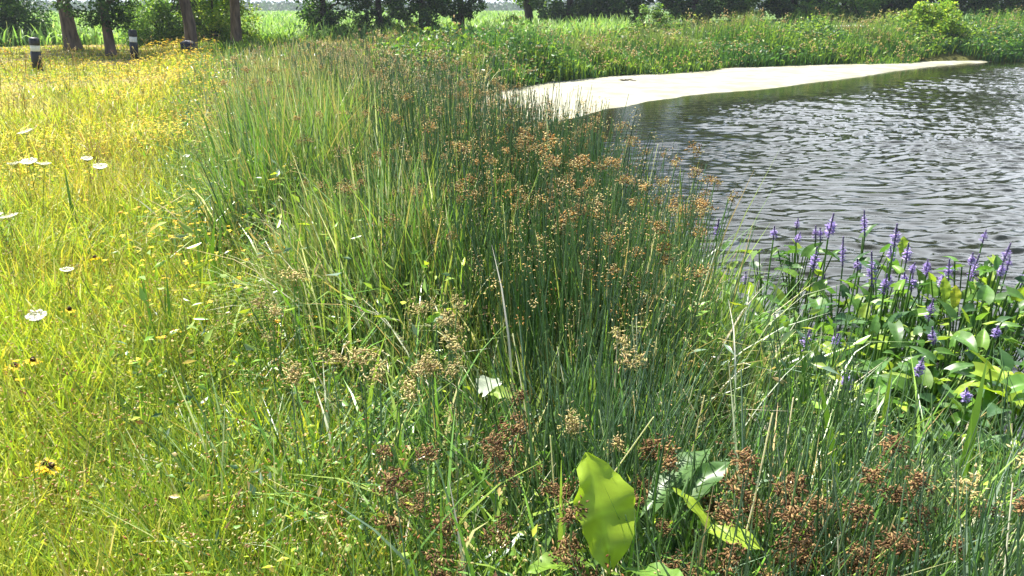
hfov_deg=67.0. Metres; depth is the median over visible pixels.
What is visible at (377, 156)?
bulrush
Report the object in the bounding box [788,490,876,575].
bulrush
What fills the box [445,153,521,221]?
bulrush
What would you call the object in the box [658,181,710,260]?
bulrush
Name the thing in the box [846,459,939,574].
bulrush
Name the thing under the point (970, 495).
bulrush
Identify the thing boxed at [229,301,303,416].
bulrush
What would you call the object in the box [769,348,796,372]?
pickerelweed
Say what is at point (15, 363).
black eyed daisy
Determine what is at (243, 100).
bulrush
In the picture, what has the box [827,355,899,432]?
pickerelweed
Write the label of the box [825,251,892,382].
pickerelweed
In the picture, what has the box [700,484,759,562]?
bulrush
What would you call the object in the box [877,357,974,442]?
pickerelweed
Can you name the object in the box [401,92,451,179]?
bulrush
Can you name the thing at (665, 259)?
bulrush
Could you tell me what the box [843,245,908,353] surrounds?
pickerelweed
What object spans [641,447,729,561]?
dock plant
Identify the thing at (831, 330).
pickerelweed
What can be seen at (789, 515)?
bulrush
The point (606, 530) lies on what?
dock plant
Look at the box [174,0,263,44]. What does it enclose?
broadleaf shrub
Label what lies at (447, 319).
bulrush
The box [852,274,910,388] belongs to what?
pickerelweed
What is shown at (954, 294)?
dock plant
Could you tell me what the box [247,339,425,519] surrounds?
bulrush
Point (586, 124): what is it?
bulrush
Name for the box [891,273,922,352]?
pickerelweed
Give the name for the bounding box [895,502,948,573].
bulrush
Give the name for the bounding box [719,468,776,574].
bulrush
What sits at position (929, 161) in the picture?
water
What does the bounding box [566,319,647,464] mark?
bulrush
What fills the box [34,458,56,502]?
black eyed daisy
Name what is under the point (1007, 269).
pickerelweed
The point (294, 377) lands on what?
bulrush
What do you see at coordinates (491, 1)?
sky
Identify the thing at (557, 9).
tree
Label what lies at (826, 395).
pickerelweed
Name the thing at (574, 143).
bulrush
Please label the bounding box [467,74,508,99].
bulrush
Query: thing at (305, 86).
bulrush
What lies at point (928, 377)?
pickerelweed
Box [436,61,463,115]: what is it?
bulrush
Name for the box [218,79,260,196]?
bulrush
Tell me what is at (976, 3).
tree
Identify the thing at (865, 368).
pickerelweed
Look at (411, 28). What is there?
broadleaf shrub
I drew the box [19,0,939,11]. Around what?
distant woodland
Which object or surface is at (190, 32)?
tree
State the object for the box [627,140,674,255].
bulrush
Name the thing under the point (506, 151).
bulrush
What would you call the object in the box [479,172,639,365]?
bulrush
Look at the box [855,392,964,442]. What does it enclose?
pickerelweed
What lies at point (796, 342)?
pickerelweed
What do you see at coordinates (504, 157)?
bulrush
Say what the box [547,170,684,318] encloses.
bulrush
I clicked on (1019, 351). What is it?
pickerelweed
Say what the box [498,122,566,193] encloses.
bulrush
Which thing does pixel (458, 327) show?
bulrush
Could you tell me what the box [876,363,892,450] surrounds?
cattail
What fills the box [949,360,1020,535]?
cattail
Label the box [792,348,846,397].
pickerelweed
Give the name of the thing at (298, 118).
bulrush
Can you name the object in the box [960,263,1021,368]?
pickerelweed
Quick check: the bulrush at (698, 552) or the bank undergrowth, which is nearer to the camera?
the bulrush at (698, 552)
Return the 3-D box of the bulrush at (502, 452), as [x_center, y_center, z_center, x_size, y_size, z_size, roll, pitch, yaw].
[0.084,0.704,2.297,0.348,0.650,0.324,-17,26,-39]
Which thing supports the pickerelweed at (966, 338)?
on the ground at (936, 57)
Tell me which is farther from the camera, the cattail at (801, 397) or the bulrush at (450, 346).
the cattail at (801, 397)
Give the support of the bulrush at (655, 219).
on the ground at (936, 57)
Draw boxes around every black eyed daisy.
[4,362,20,390]
[22,356,42,384]
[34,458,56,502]
[36,462,62,492]
[62,306,77,324]
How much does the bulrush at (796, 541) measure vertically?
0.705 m
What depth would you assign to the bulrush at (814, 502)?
1.81 m
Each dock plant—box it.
[476,375,515,465]
[526,452,683,575]
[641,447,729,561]
[673,487,763,573]
[892,236,909,314]
[934,277,961,366]
[969,366,1023,433]
[984,383,1023,432]
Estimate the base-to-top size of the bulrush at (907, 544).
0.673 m
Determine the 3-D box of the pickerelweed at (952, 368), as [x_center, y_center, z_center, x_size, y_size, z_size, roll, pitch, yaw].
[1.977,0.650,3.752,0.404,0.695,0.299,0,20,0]
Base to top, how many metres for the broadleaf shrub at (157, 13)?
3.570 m
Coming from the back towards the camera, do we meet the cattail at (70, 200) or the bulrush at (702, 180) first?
the cattail at (70, 200)
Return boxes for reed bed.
[10,27,1023,575]
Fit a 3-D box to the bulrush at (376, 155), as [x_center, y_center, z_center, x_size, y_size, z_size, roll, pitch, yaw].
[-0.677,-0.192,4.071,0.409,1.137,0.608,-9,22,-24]
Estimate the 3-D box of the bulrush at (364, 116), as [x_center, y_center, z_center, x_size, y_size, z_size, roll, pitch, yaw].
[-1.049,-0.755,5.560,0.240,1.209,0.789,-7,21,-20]
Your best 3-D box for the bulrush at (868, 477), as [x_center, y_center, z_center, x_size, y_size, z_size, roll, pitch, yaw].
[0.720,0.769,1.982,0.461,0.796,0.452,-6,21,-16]
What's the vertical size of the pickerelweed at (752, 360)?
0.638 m
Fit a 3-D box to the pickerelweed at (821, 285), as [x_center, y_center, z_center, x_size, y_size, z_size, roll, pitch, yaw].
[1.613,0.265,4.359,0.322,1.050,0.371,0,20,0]
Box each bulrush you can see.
[211,66,250,152]
[217,68,275,165]
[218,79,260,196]
[224,60,243,105]
[224,78,260,132]
[227,77,287,193]
[228,75,259,127]
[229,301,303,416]
[231,56,257,115]
[239,85,271,137]
[244,55,267,98]
[247,264,330,389]
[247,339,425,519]
[272,356,324,516]
[275,81,324,118]
[287,72,310,122]
[289,134,324,212]
[292,114,351,210]
[300,111,336,193]
[300,141,340,230]
[302,50,327,78]
[307,344,470,501]
[311,177,374,324]
[315,108,349,158]
[318,64,359,128]
[324,106,355,163]
[336,128,400,202]
[340,68,377,114]
[340,148,383,229]
[341,120,411,195]
[343,174,371,250]
[346,95,366,161]
[347,161,419,236]
[352,175,439,327]
[354,103,396,202]
[356,123,393,185]
[357,120,438,245]
[368,478,505,575]
[371,442,417,569]
[377,163,432,238]
[378,466,464,575]
[379,297,468,437]
[380,436,476,574]
[383,140,422,205]
[390,113,417,214]
[392,138,474,225]
[398,287,468,455]
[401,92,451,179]
[402,341,481,508]
[404,182,467,325]
[406,354,471,485]
[411,157,481,233]
[413,140,478,240]
[417,89,468,135]
[417,106,498,194]
[418,141,536,364]
[430,179,508,256]
[431,140,544,302]
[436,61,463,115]
[438,327,507,501]
[440,153,460,211]
[441,68,465,102]
[441,77,483,107]
[442,131,499,230]
[442,154,591,317]
[444,71,484,113]
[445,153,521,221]
[445,171,546,299]
[447,141,511,229]
[451,126,488,187]
[452,64,476,125]
[453,66,485,96]
[459,67,500,121]
[460,74,499,107]
[461,383,536,519]
[463,70,497,117]
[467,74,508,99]
[469,120,537,199]
[469,432,516,575]
[471,216,590,378]
[476,125,529,223]
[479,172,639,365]
[487,88,546,169]
[488,105,526,174]
[488,445,547,536]
[491,414,531,575]
[497,135,560,182]
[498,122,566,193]
[498,128,554,239]
[505,385,545,560]
[509,115,587,207]
[511,175,588,273]
[515,122,587,203]
[517,119,597,176]
[523,105,582,169]
[525,495,588,575]
[526,144,577,246]
[526,444,578,572]
[529,100,588,149]
[530,135,633,408]
[535,132,606,287]
[537,138,643,253]
[544,154,607,274]
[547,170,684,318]
[547,401,587,533]
[548,533,601,575]
[550,204,655,389]
[559,123,617,176]
[561,154,627,288]
[561,178,701,392]
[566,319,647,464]
[567,140,656,267]
[568,119,633,209]
[569,105,608,177]
[570,120,624,180]
[572,112,601,171]
[573,131,618,173]
[600,135,681,247]
[601,157,646,241]
[603,122,639,214]
[603,424,664,510]
[619,177,729,270]
[626,164,731,288]
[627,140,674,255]
[629,490,676,575]
[632,433,681,527]
[636,174,746,324]
[638,433,696,570]
[647,166,741,300]
[648,200,730,429]
[649,175,729,336]
[649,183,709,367]
[653,140,707,284]
[654,452,677,552]
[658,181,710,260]
[664,492,742,575]
[698,443,761,575]
[698,535,699,575]
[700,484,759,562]
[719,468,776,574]
[744,495,818,575]
[746,455,825,559]
[758,522,820,575]
[764,502,837,575]
[768,472,829,573]
[783,425,910,570]
[786,538,877,575]
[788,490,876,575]
[803,486,859,575]
[809,456,891,574]
[832,520,919,575]
[843,479,926,575]
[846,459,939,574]
[870,524,929,575]
[894,485,918,571]
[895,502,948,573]
[939,444,1023,575]
[941,489,1023,575]
[942,482,1004,570]
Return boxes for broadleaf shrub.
[114,0,214,46]
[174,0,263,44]
[337,19,365,35]
[393,20,420,37]
[490,10,522,22]
[623,2,675,38]
[785,0,837,21]
[836,0,881,20]
[894,0,970,46]
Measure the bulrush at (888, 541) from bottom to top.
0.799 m
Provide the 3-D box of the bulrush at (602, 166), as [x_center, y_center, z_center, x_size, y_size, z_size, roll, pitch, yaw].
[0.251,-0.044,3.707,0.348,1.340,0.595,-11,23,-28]
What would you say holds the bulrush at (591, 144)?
on the ground at (936, 57)
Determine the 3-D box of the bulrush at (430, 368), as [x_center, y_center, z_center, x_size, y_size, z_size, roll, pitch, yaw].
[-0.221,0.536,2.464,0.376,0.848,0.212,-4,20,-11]
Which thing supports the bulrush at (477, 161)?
on the ground at (936, 57)
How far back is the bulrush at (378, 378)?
2.27 m
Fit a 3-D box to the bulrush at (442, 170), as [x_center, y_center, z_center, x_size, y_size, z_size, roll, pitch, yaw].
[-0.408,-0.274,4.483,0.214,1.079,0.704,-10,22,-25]
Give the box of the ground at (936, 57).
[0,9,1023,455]
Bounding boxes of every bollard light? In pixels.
[28,37,44,70]
[128,29,139,60]
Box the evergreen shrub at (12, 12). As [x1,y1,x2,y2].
[0,0,56,44]
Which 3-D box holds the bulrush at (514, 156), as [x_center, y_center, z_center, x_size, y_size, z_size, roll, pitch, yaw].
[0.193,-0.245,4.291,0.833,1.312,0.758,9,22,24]
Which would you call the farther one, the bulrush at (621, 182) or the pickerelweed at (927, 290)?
the pickerelweed at (927, 290)
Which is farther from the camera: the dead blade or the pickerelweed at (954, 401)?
the dead blade
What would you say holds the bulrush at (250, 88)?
on the ground at (936, 57)
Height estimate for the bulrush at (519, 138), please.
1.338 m
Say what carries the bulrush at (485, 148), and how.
on the ground at (936, 57)
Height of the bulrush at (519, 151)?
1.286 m
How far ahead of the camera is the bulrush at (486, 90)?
6.35 m
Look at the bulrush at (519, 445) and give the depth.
2.29 m
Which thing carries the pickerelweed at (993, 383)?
on the ground at (936, 57)
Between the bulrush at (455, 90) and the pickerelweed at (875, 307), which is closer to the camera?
the pickerelweed at (875, 307)
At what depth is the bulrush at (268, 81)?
5.38 m
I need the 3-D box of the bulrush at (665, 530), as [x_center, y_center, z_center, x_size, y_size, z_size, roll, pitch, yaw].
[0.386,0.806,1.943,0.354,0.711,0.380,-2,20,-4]
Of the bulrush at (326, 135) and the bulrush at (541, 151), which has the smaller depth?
the bulrush at (541, 151)
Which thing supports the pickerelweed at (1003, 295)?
on the ground at (936, 57)
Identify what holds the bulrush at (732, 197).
on the ground at (936, 57)
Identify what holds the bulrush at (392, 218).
on the ground at (936, 57)
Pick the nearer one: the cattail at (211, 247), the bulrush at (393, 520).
the bulrush at (393, 520)
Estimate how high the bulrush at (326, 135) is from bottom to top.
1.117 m
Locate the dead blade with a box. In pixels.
[135,198,172,234]
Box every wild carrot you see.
[0,212,19,271]
[6,157,50,211]
[18,128,35,176]
[25,309,47,363]
[60,267,74,317]
[81,156,95,208]
[93,163,109,213]
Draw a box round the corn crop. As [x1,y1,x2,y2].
[0,6,635,46]
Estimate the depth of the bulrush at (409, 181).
3.94 m
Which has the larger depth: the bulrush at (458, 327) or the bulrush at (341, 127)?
the bulrush at (341, 127)
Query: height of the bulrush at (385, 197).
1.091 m
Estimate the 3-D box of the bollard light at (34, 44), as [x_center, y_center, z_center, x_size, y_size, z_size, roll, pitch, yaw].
[-13.569,-6.612,22.051,0.370,1.026,0.370,4,20,-1]
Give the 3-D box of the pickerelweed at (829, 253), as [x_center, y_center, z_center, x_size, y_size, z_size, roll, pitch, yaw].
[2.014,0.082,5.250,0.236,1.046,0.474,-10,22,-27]
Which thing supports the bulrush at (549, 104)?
on the ground at (936, 57)
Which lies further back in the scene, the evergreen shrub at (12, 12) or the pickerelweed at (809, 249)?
the evergreen shrub at (12, 12)
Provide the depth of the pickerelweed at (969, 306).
4.56 m
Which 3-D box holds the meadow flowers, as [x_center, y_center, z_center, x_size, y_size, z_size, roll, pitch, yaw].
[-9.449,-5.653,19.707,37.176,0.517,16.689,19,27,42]
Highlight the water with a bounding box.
[535,61,1023,472]
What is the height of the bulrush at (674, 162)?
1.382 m
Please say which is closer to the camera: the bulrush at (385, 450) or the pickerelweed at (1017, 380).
the bulrush at (385, 450)
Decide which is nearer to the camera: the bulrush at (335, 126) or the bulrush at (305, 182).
the bulrush at (305, 182)
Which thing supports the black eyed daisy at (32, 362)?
on the ground at (936, 57)
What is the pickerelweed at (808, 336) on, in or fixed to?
on the ground at (936, 57)
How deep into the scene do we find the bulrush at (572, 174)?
3.61 m
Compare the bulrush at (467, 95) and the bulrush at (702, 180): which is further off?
the bulrush at (467, 95)
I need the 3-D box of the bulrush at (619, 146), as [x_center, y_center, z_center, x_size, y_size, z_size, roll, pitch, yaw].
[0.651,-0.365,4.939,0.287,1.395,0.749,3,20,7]
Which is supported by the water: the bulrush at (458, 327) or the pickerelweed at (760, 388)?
the pickerelweed at (760, 388)
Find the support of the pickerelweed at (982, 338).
on the ground at (936, 57)
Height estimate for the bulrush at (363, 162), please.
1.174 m
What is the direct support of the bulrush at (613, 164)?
on the ground at (936, 57)
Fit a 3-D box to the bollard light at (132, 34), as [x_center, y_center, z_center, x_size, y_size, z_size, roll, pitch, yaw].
[-13.029,-8.321,26.631,0.370,1.113,0.370,5,20,-2]
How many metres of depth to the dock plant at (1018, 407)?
3.48 m
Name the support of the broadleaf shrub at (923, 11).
on the ground at (936, 57)
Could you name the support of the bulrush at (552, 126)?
on the ground at (936, 57)
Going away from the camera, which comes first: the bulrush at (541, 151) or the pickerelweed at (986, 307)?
the bulrush at (541, 151)
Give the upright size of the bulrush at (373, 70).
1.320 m
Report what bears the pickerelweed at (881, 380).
on the water
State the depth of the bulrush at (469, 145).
3.81 m
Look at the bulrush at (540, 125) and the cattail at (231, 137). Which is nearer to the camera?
the bulrush at (540, 125)
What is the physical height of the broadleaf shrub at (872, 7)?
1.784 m
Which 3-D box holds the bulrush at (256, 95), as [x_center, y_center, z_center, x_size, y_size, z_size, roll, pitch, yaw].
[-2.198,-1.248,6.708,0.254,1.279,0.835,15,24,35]
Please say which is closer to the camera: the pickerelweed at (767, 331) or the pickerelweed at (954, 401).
the pickerelweed at (954, 401)
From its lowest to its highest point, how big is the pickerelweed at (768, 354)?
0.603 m
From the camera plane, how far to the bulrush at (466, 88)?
6.88 m
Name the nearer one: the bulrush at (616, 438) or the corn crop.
the bulrush at (616, 438)
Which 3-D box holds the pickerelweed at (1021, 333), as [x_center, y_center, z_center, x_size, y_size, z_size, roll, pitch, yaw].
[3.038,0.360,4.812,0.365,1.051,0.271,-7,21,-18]
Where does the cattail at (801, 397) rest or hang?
on the ground at (936, 57)
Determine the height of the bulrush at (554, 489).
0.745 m
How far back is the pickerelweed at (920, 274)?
4.83 m
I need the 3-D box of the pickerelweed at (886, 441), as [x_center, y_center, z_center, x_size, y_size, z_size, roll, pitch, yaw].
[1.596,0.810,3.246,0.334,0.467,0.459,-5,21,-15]
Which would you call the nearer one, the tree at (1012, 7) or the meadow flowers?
the meadow flowers
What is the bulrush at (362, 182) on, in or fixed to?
on the ground at (936, 57)
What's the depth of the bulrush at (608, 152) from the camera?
5.38 m
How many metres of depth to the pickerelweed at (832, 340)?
3.48 m
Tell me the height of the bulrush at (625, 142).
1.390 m
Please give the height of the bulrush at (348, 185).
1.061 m
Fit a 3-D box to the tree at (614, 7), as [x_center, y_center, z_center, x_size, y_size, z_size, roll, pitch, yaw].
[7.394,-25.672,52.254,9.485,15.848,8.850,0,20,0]
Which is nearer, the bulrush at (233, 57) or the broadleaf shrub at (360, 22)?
the bulrush at (233, 57)
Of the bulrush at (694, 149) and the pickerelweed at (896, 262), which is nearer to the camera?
the bulrush at (694, 149)
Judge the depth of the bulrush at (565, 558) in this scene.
1.72 m
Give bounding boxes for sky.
[20,0,1003,3]
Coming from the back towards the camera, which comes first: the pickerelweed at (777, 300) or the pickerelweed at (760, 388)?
the pickerelweed at (777, 300)
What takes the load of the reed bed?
on the ground at (936, 57)
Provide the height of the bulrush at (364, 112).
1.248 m
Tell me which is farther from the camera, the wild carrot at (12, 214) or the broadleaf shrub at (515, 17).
the broadleaf shrub at (515, 17)
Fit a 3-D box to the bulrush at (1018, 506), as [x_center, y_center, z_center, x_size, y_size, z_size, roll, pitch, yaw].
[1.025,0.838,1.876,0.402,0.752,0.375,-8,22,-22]
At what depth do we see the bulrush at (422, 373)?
2.47 m
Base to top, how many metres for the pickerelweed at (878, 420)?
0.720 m
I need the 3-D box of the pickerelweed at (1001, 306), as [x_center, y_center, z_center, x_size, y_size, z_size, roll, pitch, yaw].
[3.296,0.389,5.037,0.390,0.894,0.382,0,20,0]
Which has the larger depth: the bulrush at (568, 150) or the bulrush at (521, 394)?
the bulrush at (568, 150)
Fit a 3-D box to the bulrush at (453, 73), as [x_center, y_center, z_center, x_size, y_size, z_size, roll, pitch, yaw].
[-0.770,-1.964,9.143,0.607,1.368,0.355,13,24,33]
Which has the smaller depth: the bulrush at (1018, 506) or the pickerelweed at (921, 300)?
the bulrush at (1018, 506)
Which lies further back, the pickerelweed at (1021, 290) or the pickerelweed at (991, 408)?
the pickerelweed at (1021, 290)
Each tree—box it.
[48,0,138,56]
[56,0,84,50]
[179,0,197,52]
[230,0,242,45]
[286,0,355,34]
[327,0,415,31]
[392,0,455,34]
[437,0,487,30]
[496,0,562,20]
[532,0,607,22]
[572,0,654,24]
[657,0,739,23]
[709,0,789,19]
[754,0,837,19]
[816,0,890,18]
[851,0,937,18]
[902,0,993,19]
[959,0,1023,18]
[995,0,1023,14]
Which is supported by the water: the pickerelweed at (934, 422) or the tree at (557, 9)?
the pickerelweed at (934, 422)
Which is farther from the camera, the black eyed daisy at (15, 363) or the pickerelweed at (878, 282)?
the pickerelweed at (878, 282)
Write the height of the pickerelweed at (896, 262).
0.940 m
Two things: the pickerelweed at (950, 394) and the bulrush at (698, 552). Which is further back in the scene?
the pickerelweed at (950, 394)
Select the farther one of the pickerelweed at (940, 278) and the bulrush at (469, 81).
the bulrush at (469, 81)
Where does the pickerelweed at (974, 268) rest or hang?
on the ground at (936, 57)
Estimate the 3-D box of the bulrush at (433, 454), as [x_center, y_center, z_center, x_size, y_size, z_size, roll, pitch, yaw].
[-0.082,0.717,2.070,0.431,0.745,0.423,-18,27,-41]
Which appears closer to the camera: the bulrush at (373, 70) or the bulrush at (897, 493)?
the bulrush at (897, 493)
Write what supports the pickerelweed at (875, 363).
on the ground at (936, 57)
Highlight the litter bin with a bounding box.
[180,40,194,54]
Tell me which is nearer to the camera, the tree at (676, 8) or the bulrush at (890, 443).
the bulrush at (890, 443)
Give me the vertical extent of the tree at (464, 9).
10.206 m
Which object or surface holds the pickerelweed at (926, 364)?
on the ground at (936, 57)
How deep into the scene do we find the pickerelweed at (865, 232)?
5.17 m
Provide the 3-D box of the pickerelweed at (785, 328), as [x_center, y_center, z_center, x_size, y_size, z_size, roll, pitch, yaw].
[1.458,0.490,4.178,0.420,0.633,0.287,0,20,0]
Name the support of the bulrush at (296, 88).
on the ground at (936, 57)
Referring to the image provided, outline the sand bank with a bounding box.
[467,60,994,125]
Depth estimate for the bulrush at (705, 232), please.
3.41 m
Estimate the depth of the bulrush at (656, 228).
2.95 m
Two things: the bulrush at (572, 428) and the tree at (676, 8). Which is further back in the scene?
the tree at (676, 8)
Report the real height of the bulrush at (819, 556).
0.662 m
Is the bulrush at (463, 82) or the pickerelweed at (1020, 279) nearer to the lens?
the pickerelweed at (1020, 279)
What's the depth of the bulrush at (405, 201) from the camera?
4.15 m
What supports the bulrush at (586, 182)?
on the ground at (936, 57)
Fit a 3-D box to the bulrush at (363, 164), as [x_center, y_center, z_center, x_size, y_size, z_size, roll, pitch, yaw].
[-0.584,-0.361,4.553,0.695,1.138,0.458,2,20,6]
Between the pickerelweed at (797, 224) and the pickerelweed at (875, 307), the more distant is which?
the pickerelweed at (797, 224)
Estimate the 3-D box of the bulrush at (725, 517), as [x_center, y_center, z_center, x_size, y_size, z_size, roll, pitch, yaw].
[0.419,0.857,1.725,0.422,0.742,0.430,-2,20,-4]
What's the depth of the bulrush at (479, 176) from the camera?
4.24 m
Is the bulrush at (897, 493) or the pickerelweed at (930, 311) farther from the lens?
the pickerelweed at (930, 311)
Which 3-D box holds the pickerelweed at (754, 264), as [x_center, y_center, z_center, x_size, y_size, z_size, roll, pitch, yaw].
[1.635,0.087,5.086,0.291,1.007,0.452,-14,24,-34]
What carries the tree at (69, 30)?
on the ground at (936, 57)
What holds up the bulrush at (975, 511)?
on the ground at (936, 57)
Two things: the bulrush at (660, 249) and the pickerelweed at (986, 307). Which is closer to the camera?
the bulrush at (660, 249)
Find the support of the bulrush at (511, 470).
on the ground at (936, 57)
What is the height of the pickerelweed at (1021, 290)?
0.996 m
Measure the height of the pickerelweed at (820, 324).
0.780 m
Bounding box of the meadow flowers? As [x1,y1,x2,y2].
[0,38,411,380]
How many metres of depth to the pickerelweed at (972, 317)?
4.50 m
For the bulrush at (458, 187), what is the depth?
3.56 m
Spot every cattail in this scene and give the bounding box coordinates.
[64,167,76,221]
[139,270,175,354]
[194,212,223,303]
[195,93,251,186]
[786,336,806,459]
[816,371,892,478]
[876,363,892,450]
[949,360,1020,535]
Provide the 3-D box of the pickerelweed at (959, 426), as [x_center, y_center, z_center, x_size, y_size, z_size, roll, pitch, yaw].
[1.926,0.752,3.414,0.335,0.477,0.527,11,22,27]
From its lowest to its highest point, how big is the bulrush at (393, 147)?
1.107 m
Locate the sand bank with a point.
(616, 90)
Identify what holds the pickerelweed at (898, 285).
on the ground at (936, 57)
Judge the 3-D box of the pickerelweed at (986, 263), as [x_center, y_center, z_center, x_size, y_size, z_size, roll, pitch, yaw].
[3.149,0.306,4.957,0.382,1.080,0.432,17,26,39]
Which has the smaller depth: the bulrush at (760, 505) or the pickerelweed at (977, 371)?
the bulrush at (760, 505)
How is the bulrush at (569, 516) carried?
on the ground at (936, 57)
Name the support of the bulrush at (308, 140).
on the ground at (936, 57)
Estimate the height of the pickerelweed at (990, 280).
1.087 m
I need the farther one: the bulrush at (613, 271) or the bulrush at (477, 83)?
the bulrush at (477, 83)
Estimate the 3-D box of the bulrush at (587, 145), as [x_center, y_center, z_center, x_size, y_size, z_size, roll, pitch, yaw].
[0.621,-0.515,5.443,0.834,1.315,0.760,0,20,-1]
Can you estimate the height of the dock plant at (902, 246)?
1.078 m
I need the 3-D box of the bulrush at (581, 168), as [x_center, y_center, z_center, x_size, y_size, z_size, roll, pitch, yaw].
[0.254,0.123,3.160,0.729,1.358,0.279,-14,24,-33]
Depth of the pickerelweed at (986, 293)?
4.16 m
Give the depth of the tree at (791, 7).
52.76 m
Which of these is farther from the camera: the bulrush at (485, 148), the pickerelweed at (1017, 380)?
the bulrush at (485, 148)
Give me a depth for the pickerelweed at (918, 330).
3.92 m
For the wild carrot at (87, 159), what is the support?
on the ground at (936, 57)
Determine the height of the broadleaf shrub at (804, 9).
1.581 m
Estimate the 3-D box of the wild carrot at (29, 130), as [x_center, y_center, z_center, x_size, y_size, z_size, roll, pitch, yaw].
[-4.579,-1.200,7.369,0.136,0.632,0.134,0,20,0]
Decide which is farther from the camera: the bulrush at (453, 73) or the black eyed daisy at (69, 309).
the bulrush at (453, 73)
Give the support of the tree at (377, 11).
on the ground at (936, 57)
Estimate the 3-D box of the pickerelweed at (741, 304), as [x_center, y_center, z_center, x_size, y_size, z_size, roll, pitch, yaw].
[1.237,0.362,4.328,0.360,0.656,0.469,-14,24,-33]
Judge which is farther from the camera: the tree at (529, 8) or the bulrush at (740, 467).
the tree at (529, 8)
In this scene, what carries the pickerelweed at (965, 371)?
on the ground at (936, 57)
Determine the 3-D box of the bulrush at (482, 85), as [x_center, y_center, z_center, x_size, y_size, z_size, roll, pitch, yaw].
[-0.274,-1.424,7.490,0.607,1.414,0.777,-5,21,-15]
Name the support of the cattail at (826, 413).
on the ground at (936, 57)
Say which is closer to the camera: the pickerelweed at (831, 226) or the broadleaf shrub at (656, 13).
the pickerelweed at (831, 226)
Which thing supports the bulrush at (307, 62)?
on the ground at (936, 57)
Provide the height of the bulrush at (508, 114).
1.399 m
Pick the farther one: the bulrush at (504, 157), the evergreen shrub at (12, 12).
the evergreen shrub at (12, 12)
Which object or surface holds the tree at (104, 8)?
on the ground at (936, 57)
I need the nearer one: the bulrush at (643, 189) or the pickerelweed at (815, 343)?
the bulrush at (643, 189)
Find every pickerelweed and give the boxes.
[700,219,739,302]
[711,271,785,345]
[711,282,768,332]
[711,394,812,436]
[718,272,786,332]
[722,350,786,420]
[731,319,792,399]
[733,358,772,388]
[735,303,834,396]
[736,226,801,330]
[740,312,794,357]
[746,292,812,351]
[758,317,819,394]
[761,371,850,444]
[763,218,822,307]
[766,329,811,388]
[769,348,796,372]
[772,232,822,328]
[773,247,835,386]
[774,225,843,332]
[774,338,886,437]
[775,213,859,361]
[777,336,822,387]
[784,331,876,396]
[785,337,840,392]
[787,347,877,406]
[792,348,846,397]
[796,377,879,439]
[798,274,849,339]
[802,258,872,348]
[808,236,870,337]
[810,336,901,393]
[816,336,928,427]
[819,298,892,379]
[821,320,874,357]
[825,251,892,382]
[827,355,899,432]
[828,315,879,375]
[836,320,924,412]
[839,254,912,332]
[840,282,908,358]
[841,344,933,448]
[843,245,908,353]
[845,223,905,380]
[845,415,944,491]
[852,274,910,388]
[853,210,896,328]
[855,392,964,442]
[858,325,944,365]
[861,275,893,333]
[861,358,974,446]
[865,242,937,356]
[867,391,945,458]
[870,357,951,455]
[872,262,947,361]
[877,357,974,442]
[881,347,973,431]
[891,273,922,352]
[891,328,989,411]
[892,326,986,415]
[894,272,939,357]
[899,298,971,414]
[901,271,958,327]
[904,258,952,363]
[906,268,959,346]
[908,266,948,348]
[909,346,1002,444]
[914,259,963,349]
[914,401,999,481]
[918,387,1015,496]
[919,299,977,398]
[928,272,982,364]
[929,255,1023,368]
[933,325,1023,429]
[934,285,1013,411]
[935,252,994,360]
[936,229,995,331]
[937,335,1023,411]
[939,253,1009,350]
[955,388,1023,496]
[960,243,1023,349]
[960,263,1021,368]
[960,284,1023,359]
[960,292,1023,366]
[960,292,1023,384]
[969,302,1023,377]
[969,347,1023,474]
[970,350,1023,474]
[979,260,1023,341]
[992,256,1023,343]
[994,274,1023,364]
[994,301,1023,352]
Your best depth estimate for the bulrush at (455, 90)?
6.62 m
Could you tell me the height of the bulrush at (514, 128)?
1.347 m
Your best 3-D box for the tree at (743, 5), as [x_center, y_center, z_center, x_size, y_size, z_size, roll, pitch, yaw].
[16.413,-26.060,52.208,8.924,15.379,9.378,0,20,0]
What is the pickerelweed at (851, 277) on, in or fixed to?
on the ground at (936, 57)
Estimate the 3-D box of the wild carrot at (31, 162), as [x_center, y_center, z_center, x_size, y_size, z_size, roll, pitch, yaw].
[-3.552,-0.647,5.791,0.317,0.644,0.128,0,20,0]
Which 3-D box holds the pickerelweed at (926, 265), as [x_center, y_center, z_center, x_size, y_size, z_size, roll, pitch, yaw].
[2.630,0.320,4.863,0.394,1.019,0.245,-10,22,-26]
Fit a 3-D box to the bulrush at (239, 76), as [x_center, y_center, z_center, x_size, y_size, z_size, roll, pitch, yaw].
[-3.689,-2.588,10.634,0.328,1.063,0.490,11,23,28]
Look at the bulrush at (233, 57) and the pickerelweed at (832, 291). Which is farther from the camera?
the bulrush at (233, 57)
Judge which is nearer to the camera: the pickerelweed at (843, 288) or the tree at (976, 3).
the pickerelweed at (843, 288)
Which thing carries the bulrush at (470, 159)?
on the ground at (936, 57)
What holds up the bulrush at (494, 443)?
on the ground at (936, 57)
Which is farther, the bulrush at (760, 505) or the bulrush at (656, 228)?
the bulrush at (656, 228)
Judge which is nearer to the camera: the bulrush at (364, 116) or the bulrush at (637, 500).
the bulrush at (637, 500)
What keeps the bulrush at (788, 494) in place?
on the ground at (936, 57)
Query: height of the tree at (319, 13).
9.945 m
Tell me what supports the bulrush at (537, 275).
on the ground at (936, 57)
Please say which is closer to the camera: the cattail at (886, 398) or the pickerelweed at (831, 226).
the cattail at (886, 398)
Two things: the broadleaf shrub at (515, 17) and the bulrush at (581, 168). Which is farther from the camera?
the broadleaf shrub at (515, 17)
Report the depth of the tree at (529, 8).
58.19 m
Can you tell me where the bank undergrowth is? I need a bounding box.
[334,5,1023,90]
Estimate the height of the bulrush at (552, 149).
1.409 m

